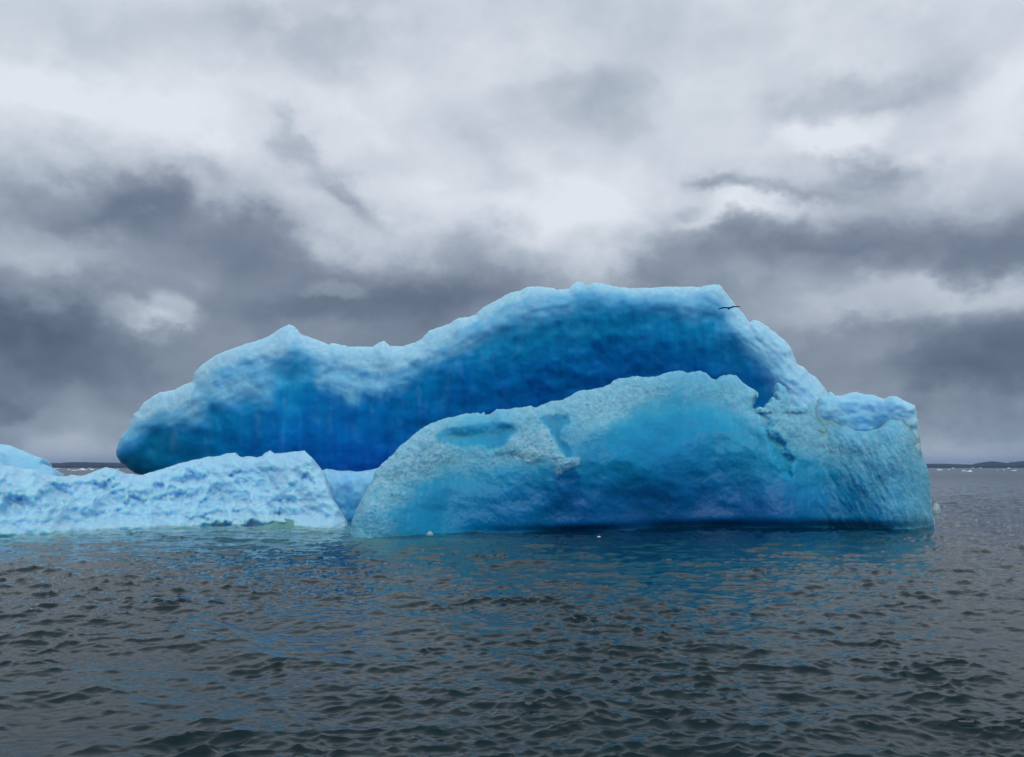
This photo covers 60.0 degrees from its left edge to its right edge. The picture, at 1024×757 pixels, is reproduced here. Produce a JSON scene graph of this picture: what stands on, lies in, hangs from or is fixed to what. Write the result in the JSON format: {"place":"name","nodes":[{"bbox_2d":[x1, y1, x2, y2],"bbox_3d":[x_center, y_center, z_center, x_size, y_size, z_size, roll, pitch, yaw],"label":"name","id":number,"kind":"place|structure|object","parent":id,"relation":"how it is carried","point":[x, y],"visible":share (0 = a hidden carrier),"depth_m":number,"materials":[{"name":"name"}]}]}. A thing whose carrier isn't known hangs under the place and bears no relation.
{"place":"outdoors","nodes":[
{"label":"outdoors","id":0,"kind":"place"},
{"bbox_2d":[51,462,126,467],"bbox_3d":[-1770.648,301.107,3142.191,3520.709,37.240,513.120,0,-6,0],"label":"wooded shore","id":1,"kind":"structure","parent":0,"point":[86,465],"depth_m":2895.95,"materials":[{"name":"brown wood"}]},
{"bbox_2d":[0,468,1023,756],"bbox_3d":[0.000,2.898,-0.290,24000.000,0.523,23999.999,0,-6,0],"label":"sea","id":2,"kind":"structure","parent":0,"point":[288,638],"depth_m":15.56,"materials":[{"name":"liquid"}]},
{"bbox_2d":[0,444,64,475],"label":"iceberg","id":3,"kind":"object","parent":2,"relation":"on","point":[10,455],"visible":0.24,"depth_m":58.78,"materials":[{"name":"blue ice"}]},
{"bbox_2d":[0,450,347,535],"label":"iceberg","id":4,"kind":"object","parent":2,"relation":"on","point":[231,489],"visible":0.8,"depth_m":46.26,"materials":[{"name":"blue ice"}]},
{"bbox_2d":[116,282,934,537],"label":"arched iceberg","id":5,"kind":"object","parent":2,"relation":"on","point":[594,406],"visible":0.88,"depth_m":47.25,"materials":[{"name":"blue ice"}]},
{"bbox_2d":[932,503,940,513],"bbox_3d":[27.863,8.907,58.318,0.638,1.465,0.464,0,-6,0],"label":"ice chunk","id":6,"kind":"object","parent":2,"relation":"in","point":[936,508],"visible":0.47,"depth_m":58.18,"materials":[{"name":"white ice"}]},
{"bbox_2d":[0,0,1023,464],"label":"sky","id":7,"kind":"structure","parent":0,"point":[184,184],"materials":[{"name":"grey"}]},
{"bbox_2d":[718,306,739,309],"bbox_3d":[11.754,-3.815,48.116,1.178,0.152,0.632,-7,-17,21],"label":"bird","id":8,"kind":"object","parent":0,"point":[728,307],"visible":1,"depth_m":48.05},
{"bbox_2d":[926,461,1023,467],"bbox_3d":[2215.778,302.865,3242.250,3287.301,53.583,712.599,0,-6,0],"label":"wooded hills","id":9,"kind":"structure","parent":0,"point":[994,464],"depth_m":2901.19,"materials":[{"name":"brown wood"}]}
]}

